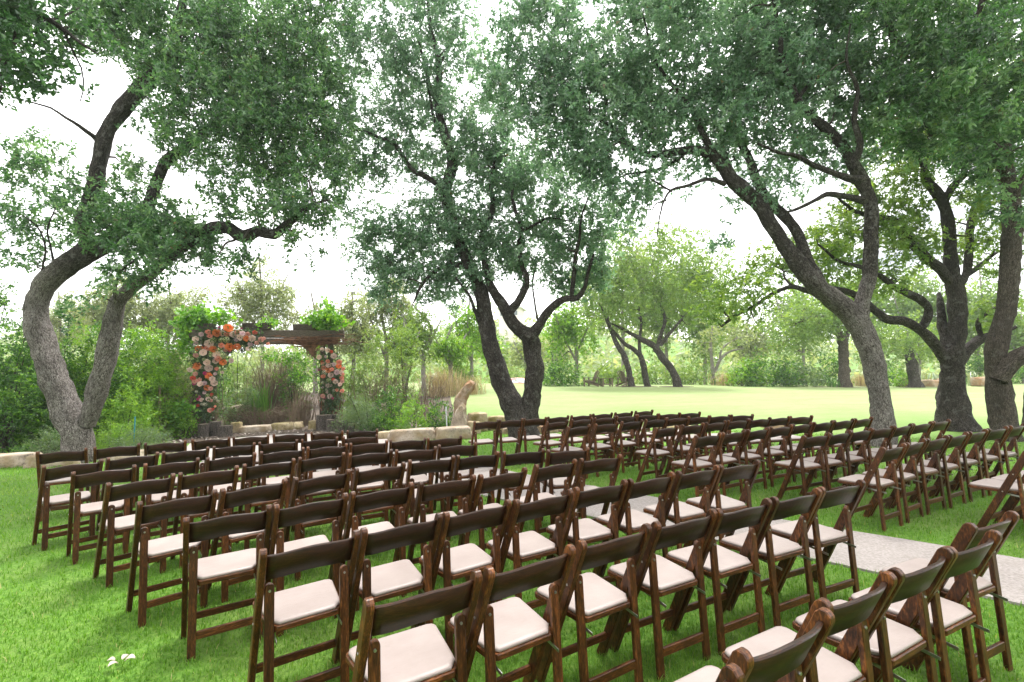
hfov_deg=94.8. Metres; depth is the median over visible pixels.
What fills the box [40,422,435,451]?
leaf litter
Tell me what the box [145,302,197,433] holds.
shrub
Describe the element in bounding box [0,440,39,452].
shrub
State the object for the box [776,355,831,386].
shrub
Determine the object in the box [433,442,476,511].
folding chair
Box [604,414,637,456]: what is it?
folding chair
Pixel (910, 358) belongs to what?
oak tree
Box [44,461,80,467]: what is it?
stone block
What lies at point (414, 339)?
field tree
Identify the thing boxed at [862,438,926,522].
folding chair
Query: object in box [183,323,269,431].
floral garland
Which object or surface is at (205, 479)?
folding chair
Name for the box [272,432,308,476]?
folding chair
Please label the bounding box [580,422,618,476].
folding chair
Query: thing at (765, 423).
folding chair
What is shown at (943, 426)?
folding chair
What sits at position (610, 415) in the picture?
folding chair
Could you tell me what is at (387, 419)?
shrub
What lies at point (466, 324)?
field tree
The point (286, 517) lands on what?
folding chair
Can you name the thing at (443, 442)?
folding chair
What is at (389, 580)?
folding chair
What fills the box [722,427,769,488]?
folding chair
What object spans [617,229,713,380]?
field tree
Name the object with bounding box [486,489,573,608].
folding chair
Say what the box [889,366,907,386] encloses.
shrub
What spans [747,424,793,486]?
folding chair
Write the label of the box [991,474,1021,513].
folding chair
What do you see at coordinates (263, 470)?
folding chair
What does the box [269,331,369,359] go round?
twig garland
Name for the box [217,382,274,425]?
shrub
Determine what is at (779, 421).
folding chair
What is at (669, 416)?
folding chair
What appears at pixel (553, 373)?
shrub
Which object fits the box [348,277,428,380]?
field tree
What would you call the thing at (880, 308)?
field tree
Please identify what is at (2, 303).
shrub
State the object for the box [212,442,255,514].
folding chair
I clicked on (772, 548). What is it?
folding chair
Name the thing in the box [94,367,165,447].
shrub
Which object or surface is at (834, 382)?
yucca
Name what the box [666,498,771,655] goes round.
folding chair
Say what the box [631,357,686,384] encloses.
shrub
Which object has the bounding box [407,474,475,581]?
folding chair
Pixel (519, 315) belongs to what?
hill house
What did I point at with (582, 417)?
folding chair
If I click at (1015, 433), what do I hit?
folding chair
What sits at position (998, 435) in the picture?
folding chair
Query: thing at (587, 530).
folding chair
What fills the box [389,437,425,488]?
folding chair
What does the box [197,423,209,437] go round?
log stump
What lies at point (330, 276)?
sky
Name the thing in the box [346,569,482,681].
folding chair
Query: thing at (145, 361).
shrub
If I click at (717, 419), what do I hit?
folding chair
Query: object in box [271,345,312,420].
shrub
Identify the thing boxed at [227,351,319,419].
dry shrub
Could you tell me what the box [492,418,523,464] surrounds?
folding chair
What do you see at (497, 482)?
folding chair
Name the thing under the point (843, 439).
folding chair
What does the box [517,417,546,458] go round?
folding chair
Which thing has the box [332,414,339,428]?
log stump
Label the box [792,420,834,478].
folding chair
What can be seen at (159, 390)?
garden stake
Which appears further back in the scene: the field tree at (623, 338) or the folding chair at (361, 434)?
the field tree at (623, 338)
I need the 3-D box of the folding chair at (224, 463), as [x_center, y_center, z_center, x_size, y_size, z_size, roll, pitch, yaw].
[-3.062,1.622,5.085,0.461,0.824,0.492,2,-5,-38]
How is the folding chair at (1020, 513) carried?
on the lawn at (840, 403)
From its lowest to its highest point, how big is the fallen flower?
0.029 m
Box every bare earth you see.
[614,386,656,386]
[903,387,936,387]
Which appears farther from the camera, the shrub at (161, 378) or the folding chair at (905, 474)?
the shrub at (161, 378)
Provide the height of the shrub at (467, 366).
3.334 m
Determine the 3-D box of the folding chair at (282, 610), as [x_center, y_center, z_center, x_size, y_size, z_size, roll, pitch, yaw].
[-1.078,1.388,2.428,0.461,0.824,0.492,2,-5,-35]
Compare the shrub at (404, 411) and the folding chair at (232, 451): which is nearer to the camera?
the folding chair at (232, 451)
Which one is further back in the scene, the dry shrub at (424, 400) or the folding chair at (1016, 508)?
the dry shrub at (424, 400)
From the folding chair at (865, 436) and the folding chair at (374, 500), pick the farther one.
the folding chair at (865, 436)
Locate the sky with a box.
[0,0,1023,357]
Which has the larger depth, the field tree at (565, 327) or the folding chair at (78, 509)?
the field tree at (565, 327)
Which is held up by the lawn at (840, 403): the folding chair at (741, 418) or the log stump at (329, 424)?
the folding chair at (741, 418)
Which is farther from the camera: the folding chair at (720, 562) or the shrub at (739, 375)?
the shrub at (739, 375)
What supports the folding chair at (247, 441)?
on the lawn at (840, 403)
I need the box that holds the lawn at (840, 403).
[0,335,1023,681]
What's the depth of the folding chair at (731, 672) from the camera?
1.23 m
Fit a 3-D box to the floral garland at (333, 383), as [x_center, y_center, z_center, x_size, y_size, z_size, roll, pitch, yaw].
[-5.733,1.490,14.984,1.161,2.705,0.678,-1,-4,0]
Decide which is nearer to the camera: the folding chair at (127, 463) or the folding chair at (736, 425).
the folding chair at (127, 463)
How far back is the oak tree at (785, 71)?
9.63 m
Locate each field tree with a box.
[49,284,91,357]
[63,272,150,339]
[123,280,222,352]
[211,252,305,371]
[279,292,343,392]
[327,287,383,393]
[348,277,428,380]
[380,321,427,396]
[383,303,444,398]
[428,325,474,393]
[439,300,508,379]
[473,335,522,376]
[501,334,551,380]
[518,328,579,380]
[535,298,605,383]
[572,235,668,383]
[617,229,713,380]
[667,259,749,383]
[715,308,788,370]
[752,279,837,382]
[829,265,903,375]
[874,262,947,377]
[929,260,1023,373]
[983,310,1023,382]
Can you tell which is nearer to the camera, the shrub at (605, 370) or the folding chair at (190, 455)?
the folding chair at (190, 455)
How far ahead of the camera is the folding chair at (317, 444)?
6.20 m
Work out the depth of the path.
4.08 m
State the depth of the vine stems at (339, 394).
15.10 m
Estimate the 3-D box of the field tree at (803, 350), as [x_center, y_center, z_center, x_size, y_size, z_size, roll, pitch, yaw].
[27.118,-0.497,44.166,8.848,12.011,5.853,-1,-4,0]
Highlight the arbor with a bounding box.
[189,323,344,423]
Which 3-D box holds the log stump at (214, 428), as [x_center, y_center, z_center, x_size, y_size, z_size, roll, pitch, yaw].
[-8.688,2.571,13.763,0.312,0.441,0.321,-1,-4,-6]
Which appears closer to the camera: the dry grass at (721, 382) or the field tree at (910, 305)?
the dry grass at (721, 382)
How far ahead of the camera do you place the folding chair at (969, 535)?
2.46 m
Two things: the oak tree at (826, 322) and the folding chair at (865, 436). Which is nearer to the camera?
the folding chair at (865, 436)
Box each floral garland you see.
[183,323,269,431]
[311,345,350,419]
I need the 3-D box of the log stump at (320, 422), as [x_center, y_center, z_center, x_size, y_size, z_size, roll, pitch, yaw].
[-5.779,2.510,14.462,0.469,0.484,0.487,-3,-4,22]
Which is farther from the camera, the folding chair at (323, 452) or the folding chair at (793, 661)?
the folding chair at (323, 452)
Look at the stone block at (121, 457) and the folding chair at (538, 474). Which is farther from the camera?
the stone block at (121, 457)
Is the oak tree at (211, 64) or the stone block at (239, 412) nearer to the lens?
the oak tree at (211, 64)
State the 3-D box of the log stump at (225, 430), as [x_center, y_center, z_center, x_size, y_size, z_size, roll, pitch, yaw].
[-8.175,2.587,13.458,0.371,0.345,0.372,1,-5,-29]
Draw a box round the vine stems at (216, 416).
[186,356,225,434]
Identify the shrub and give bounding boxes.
[0,276,32,432]
[0,299,56,452]
[0,322,107,451]
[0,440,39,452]
[10,420,60,453]
[41,318,120,444]
[44,320,147,444]
[93,415,137,448]
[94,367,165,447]
[98,317,197,440]
[98,424,180,448]
[103,327,193,430]
[137,384,220,433]
[144,336,219,421]
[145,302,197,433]
[158,394,200,432]
[161,408,200,438]
[181,356,239,418]
[217,350,260,413]
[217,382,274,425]
[219,402,320,425]
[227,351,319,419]
[239,345,303,394]
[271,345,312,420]
[277,385,321,430]
[320,346,375,419]
[327,389,386,432]
[344,324,403,418]
[344,362,431,422]
[360,384,410,430]
[385,391,435,429]
[386,302,423,416]
[409,371,458,418]
[420,396,453,428]
[437,349,482,389]
[481,367,523,382]
[543,350,587,386]
[581,358,634,384]
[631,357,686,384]
[671,357,715,384]
[719,354,770,385]
[726,346,810,386]
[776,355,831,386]
[808,350,853,385]
[854,360,900,385]
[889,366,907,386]
[965,354,1016,384]
[1012,366,1023,383]
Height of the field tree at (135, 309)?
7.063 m
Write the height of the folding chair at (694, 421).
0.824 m
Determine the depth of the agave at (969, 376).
32.64 m
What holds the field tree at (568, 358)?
on the lawn at (840, 403)
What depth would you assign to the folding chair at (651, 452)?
6.70 m
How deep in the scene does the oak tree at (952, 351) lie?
11.69 m
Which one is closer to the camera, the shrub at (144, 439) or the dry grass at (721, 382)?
the shrub at (144, 439)
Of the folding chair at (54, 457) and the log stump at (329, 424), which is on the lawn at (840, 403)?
the folding chair at (54, 457)
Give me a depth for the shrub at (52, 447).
10.36 m
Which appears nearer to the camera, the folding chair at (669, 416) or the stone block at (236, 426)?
the folding chair at (669, 416)
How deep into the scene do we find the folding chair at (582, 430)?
7.06 m
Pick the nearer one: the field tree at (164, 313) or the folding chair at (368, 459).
the folding chair at (368, 459)
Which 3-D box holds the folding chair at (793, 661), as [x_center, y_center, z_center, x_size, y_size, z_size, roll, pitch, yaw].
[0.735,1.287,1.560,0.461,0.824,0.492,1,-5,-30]
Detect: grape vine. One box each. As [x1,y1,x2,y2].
[168,297,242,364]
[256,313,282,329]
[260,345,322,394]
[299,296,355,330]
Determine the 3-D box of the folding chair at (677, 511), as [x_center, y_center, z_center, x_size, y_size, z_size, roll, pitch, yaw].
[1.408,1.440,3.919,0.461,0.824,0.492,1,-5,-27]
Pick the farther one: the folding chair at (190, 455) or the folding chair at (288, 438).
the folding chair at (288, 438)
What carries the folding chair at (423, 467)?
on the lawn at (840, 403)
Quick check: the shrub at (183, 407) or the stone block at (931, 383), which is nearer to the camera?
the shrub at (183, 407)
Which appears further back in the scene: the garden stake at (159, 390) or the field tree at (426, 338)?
the field tree at (426, 338)
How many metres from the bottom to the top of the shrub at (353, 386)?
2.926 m
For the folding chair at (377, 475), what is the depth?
4.19 m
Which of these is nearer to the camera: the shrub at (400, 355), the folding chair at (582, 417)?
the folding chair at (582, 417)
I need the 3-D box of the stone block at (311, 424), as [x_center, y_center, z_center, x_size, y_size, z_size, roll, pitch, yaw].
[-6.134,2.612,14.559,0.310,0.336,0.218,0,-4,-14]
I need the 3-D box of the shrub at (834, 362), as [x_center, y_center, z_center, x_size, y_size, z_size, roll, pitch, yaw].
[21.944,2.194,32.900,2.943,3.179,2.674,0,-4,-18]
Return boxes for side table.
[599,378,612,386]
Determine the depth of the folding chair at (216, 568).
2.84 m
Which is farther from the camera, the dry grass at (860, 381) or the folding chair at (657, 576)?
the dry grass at (860, 381)
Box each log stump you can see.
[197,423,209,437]
[209,421,220,435]
[218,425,232,436]
[316,414,331,430]
[325,419,334,431]
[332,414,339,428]
[336,420,347,431]
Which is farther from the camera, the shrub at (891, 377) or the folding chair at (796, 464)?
the shrub at (891, 377)
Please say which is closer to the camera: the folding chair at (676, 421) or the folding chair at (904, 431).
the folding chair at (904, 431)
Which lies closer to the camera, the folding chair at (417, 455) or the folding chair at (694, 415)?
the folding chair at (417, 455)
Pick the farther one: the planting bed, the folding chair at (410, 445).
the planting bed
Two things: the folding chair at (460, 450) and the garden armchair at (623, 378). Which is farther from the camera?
the garden armchair at (623, 378)
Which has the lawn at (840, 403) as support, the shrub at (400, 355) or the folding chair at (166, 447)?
the folding chair at (166, 447)
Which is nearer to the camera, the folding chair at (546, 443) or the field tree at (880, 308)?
the folding chair at (546, 443)
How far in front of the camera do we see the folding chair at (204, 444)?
6.45 m
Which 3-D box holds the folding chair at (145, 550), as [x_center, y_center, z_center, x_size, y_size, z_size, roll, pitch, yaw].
[-2.421,1.484,3.355,0.461,0.824,0.491,3,-6,-44]
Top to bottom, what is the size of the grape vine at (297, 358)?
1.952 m
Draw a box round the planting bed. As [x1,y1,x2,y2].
[1,392,467,453]
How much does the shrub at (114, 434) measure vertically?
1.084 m
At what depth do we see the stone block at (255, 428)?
14.21 m
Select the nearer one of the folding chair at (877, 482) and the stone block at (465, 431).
the folding chair at (877, 482)
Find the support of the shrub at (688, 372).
on the lawn at (840, 403)
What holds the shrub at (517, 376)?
on the lawn at (840, 403)
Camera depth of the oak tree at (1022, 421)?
11.24 m
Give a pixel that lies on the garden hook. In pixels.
(237, 376)
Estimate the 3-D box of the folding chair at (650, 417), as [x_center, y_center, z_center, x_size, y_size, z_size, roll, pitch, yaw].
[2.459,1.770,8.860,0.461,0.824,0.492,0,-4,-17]
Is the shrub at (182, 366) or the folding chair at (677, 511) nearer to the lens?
the folding chair at (677, 511)
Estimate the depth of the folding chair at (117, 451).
5.95 m
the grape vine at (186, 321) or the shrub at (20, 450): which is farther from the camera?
the grape vine at (186, 321)
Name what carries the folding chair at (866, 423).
on the lawn at (840, 403)
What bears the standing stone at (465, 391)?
on the planting bed
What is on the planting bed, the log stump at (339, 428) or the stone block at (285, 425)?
the log stump at (339, 428)
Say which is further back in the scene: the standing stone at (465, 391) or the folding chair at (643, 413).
the standing stone at (465, 391)
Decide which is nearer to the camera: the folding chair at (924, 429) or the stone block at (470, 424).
the folding chair at (924, 429)
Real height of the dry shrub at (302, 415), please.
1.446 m
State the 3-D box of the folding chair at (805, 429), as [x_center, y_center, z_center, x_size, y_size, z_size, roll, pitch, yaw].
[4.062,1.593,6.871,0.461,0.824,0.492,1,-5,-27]
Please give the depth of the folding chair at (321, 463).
4.82 m
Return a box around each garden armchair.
[582,370,601,386]
[615,370,633,386]
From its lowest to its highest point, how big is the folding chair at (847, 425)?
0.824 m
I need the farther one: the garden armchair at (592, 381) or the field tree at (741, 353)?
the field tree at (741, 353)
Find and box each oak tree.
[0,0,125,112]
[0,0,388,462]
[302,0,641,437]
[461,0,898,447]
[554,236,641,386]
[601,220,671,386]
[610,213,743,386]
[683,50,1023,431]
[695,314,763,384]
[713,0,1023,441]
[757,280,887,386]
[853,310,939,387]
[1015,160,1023,423]
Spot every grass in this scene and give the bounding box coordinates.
[411,365,466,396]
[452,375,490,394]
[708,372,737,385]
[850,372,865,386]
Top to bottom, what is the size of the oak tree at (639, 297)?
11.403 m
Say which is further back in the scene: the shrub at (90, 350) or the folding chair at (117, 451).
the shrub at (90, 350)
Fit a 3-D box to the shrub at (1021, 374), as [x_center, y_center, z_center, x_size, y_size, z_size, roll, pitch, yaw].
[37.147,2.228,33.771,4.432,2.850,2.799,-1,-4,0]
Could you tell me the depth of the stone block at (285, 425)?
14.51 m
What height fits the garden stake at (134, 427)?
0.929 m
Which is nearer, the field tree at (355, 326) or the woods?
the field tree at (355, 326)
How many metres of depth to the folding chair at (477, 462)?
4.71 m
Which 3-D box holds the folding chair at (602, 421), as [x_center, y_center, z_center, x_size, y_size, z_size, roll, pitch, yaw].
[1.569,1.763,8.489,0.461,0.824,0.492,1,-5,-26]
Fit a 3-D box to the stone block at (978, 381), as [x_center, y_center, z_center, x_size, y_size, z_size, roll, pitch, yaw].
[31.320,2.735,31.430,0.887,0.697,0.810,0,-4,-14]
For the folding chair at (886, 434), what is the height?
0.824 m
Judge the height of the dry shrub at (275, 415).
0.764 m
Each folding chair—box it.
[32,459,103,550]
[35,447,89,521]
[66,464,135,564]
[92,473,175,588]
[93,443,139,507]
[95,452,158,532]
[126,489,217,627]
[139,457,199,541]
[144,440,186,489]
[159,447,209,517]
[170,465,238,568]
[181,504,271,660]
[191,437,231,496]
[201,452,255,517]
[208,478,287,602]
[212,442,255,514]
[232,434,268,485]
[235,458,295,549]
[247,529,359,681]
[254,447,304,512]
[258,439,297,478]
[265,492,348,636]
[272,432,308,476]
[284,469,350,580]
[290,452,345,538]
[301,437,337,498]
[305,443,347,503]
[310,430,343,471]
[340,482,413,610]
[343,434,377,490]
[344,449,392,524]
[346,429,378,465]
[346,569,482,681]
[347,462,405,526]
[348,440,387,499]
[349,512,442,646]
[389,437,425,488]
[389,446,436,517]
[403,455,454,546]
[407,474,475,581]
[419,499,511,653]
[424,435,461,499]
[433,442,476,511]
[448,544,575,681]
[450,451,499,535]
[457,467,527,573]
[468,420,498,456]
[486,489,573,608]
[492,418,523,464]
[496,448,544,527]
[512,459,577,560]
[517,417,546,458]
[533,420,568,465]
[535,523,651,681]
[539,415,569,452]
[540,447,589,524]
[546,479,627,588]
[551,424,590,478]
[559,418,592,463]
[560,454,621,525]
[561,414,591,447]
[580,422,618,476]
[582,416,615,458]
[589,412,612,455]
[596,472,674,576]
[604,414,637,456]
[605,411,632,453]
[606,419,643,472]
[607,508,717,680]
[627,409,653,447]
[627,413,658,456]
[631,418,667,468]
[635,425,678,482]
[643,465,719,567]
[649,412,679,457]
[657,416,687,461]
[662,422,704,473]
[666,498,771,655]
[671,433,721,496]
[673,411,700,444]
[674,607,834,681]
[676,415,711,460]
[685,420,726,473]
[686,460,760,549]
[697,429,746,495]
[700,414,732,454]
[715,663,744,681]
[718,418,749,464]
[720,488,821,626]
[721,571,896,681]
[722,414,753,452]
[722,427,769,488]
[746,417,771,467]
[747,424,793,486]
[764,416,791,464]
[770,422,813,481]
[771,479,865,598]
[774,433,829,499]
[775,415,813,459]
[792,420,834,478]
[792,546,953,681]
[798,430,852,495]
[823,428,873,492]
[829,418,854,474]
[837,443,906,530]
[845,425,894,491]
[848,529,1002,681]
[849,416,873,471]
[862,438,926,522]
[866,423,913,484]
[879,510,1019,681]
[884,435,949,514]
[887,421,933,483]
[911,419,950,479]
[915,432,968,508]
[927,429,988,501]
[948,426,1008,495]
[968,451,1023,527]
[969,423,1023,478]
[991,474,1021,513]
[1019,470,1023,518]
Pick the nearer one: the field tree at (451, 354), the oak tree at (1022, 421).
the oak tree at (1022, 421)
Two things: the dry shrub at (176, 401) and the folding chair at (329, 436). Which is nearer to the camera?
the folding chair at (329, 436)
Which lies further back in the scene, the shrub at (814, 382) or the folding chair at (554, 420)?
the shrub at (814, 382)
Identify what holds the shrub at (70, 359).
on the planting bed
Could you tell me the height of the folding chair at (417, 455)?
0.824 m
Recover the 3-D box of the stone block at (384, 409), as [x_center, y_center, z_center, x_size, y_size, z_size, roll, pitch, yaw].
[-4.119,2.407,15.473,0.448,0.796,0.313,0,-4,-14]
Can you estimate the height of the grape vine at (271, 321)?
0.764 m
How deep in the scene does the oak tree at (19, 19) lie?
5.56 m
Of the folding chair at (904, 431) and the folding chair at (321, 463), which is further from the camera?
the folding chair at (904, 431)
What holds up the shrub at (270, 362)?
on the planting bed
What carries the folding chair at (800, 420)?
on the lawn at (840, 403)
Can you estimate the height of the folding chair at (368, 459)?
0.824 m
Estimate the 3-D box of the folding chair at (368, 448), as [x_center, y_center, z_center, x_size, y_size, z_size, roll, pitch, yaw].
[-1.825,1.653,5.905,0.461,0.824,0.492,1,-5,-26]
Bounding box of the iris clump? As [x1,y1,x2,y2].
[249,379,280,424]
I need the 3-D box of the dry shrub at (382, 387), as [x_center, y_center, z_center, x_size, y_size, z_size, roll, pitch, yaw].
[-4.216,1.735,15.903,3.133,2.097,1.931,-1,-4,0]
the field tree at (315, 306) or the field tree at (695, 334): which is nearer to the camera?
the field tree at (315, 306)
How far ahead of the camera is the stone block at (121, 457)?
9.66 m
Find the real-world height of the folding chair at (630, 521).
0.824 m
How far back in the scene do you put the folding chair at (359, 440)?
6.37 m
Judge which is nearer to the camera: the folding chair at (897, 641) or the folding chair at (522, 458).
the folding chair at (897, 641)
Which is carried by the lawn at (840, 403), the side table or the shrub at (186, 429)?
the side table
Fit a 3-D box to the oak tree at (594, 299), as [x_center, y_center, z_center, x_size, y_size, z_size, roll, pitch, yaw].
[5.488,-1.914,30.222,5.897,10.014,4.278,-1,-4,0]
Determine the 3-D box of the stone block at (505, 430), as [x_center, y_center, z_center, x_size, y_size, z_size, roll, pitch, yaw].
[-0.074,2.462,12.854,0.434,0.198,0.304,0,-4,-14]
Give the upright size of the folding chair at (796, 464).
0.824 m
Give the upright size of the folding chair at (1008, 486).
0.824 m
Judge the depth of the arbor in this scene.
14.92 m
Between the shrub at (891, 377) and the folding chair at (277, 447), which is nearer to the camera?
the folding chair at (277, 447)
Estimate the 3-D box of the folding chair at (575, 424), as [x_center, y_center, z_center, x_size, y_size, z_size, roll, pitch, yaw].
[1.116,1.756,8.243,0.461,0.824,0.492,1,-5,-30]
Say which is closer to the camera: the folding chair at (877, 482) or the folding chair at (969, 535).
the folding chair at (969, 535)
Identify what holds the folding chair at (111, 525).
on the lawn at (840, 403)
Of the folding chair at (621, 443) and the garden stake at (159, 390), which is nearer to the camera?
the folding chair at (621, 443)
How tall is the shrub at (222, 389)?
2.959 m
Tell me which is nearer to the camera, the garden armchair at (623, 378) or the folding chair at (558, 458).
the folding chair at (558, 458)
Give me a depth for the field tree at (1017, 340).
35.63 m
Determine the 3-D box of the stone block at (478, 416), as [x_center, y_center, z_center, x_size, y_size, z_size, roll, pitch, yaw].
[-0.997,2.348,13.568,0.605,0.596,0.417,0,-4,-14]
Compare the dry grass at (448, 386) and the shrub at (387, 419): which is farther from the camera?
the dry grass at (448, 386)
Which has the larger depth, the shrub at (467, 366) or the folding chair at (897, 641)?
the shrub at (467, 366)
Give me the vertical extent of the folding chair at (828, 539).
0.824 m
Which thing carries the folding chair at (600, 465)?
on the lawn at (840, 403)
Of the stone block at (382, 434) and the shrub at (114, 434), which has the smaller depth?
the shrub at (114, 434)
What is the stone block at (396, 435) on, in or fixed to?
on the lawn at (840, 403)
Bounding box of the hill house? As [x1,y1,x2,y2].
[495,306,526,343]
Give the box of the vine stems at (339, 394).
[318,345,343,417]
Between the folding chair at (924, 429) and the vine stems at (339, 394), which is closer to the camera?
the folding chair at (924, 429)
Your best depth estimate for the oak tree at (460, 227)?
12.16 m
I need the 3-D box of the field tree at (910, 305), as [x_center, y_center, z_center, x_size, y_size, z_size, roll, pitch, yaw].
[34.572,-1.282,40.171,7.102,11.341,5.317,-1,-4,0]
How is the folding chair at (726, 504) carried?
on the lawn at (840, 403)
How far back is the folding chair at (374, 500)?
3.37 m
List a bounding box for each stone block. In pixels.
[0,452,42,467]
[23,455,43,468]
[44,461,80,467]
[103,449,143,461]
[227,404,256,422]
[231,422,242,432]
[238,424,272,432]
[271,421,303,430]
[308,420,315,429]
[378,431,389,438]
[380,402,393,420]
[387,427,435,441]
[435,425,471,439]
[467,412,487,431]
[467,421,480,433]
[488,415,504,430]
[501,428,507,433]
[537,426,558,433]
[921,380,938,386]
[970,377,984,386]
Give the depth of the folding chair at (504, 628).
2.08 m
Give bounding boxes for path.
[187,434,1023,606]
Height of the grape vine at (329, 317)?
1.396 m
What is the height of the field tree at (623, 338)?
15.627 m
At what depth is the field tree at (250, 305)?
24.90 m
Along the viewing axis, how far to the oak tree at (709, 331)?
33.94 m
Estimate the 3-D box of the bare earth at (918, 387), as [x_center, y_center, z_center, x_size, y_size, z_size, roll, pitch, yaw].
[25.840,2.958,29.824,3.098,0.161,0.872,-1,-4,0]
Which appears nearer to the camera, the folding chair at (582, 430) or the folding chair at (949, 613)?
the folding chair at (949, 613)
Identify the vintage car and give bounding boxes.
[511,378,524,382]
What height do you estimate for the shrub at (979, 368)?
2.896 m
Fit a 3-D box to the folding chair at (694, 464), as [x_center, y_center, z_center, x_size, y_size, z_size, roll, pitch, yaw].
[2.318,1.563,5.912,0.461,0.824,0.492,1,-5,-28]
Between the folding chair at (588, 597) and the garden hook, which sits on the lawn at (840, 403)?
the folding chair at (588, 597)
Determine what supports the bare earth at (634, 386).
on the lawn at (840, 403)
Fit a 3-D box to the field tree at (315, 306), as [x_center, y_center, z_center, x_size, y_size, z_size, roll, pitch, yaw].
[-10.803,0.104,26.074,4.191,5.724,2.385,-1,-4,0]
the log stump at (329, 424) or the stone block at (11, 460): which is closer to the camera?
the stone block at (11, 460)
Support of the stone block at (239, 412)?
on the planting bed
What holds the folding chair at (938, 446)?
on the lawn at (840, 403)
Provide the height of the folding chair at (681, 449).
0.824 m
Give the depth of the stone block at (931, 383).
31.08 m
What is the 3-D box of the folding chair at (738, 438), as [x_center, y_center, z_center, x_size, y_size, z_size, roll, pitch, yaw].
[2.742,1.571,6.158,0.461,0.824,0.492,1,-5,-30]
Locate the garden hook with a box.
[236,352,238,414]
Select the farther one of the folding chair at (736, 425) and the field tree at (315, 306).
the field tree at (315, 306)
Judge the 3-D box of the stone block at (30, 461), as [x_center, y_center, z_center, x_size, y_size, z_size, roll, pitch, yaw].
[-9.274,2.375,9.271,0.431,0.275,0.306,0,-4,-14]
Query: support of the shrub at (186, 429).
on the planting bed
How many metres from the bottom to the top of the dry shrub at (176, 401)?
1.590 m
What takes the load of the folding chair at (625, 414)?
on the lawn at (840, 403)
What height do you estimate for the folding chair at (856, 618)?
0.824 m
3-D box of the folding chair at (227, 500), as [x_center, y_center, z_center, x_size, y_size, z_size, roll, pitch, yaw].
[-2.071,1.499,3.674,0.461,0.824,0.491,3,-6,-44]
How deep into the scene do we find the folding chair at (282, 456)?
5.27 m
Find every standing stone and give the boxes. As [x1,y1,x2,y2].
[451,402,466,425]
[453,380,475,413]
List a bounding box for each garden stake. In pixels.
[133,417,135,443]
[158,385,160,438]
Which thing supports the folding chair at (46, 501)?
on the lawn at (840, 403)
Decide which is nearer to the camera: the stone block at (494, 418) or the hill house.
the stone block at (494, 418)
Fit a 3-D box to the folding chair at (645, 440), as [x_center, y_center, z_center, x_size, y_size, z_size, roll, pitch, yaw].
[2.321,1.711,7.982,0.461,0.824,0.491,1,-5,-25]
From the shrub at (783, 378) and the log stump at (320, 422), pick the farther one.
the shrub at (783, 378)
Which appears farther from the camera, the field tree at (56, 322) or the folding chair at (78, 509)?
the field tree at (56, 322)
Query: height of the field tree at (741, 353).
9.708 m
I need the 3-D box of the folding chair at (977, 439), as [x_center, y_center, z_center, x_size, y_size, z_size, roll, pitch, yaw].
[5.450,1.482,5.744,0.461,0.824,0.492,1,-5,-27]
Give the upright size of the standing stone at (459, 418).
0.928 m
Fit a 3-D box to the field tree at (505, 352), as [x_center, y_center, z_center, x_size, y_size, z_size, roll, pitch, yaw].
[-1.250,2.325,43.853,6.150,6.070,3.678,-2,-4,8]
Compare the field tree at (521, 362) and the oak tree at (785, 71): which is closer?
the oak tree at (785, 71)
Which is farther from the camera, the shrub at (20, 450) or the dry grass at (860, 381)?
the dry grass at (860, 381)
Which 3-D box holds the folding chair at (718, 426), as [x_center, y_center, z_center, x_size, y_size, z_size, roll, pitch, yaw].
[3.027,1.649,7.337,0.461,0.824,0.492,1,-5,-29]
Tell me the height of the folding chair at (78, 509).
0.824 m
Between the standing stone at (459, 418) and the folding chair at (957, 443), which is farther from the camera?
the standing stone at (459, 418)
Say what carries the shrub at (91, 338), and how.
on the planting bed
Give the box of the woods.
[0,313,1023,386]
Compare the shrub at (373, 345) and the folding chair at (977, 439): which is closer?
the folding chair at (977, 439)
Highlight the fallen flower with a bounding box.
[107,654,134,666]
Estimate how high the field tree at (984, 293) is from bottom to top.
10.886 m
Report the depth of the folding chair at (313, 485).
3.84 m
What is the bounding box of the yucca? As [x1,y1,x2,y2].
[827,376,843,386]
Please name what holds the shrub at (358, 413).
on the planting bed
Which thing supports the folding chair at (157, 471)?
on the lawn at (840, 403)
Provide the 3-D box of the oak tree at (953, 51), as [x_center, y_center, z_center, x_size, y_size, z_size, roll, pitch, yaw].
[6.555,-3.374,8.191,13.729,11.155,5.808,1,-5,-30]
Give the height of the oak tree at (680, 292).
11.328 m
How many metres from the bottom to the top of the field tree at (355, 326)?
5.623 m
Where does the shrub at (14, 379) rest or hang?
on the planting bed
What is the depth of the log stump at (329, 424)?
13.97 m
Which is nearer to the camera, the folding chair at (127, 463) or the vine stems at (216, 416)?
the folding chair at (127, 463)
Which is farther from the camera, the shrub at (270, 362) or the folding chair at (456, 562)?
the shrub at (270, 362)

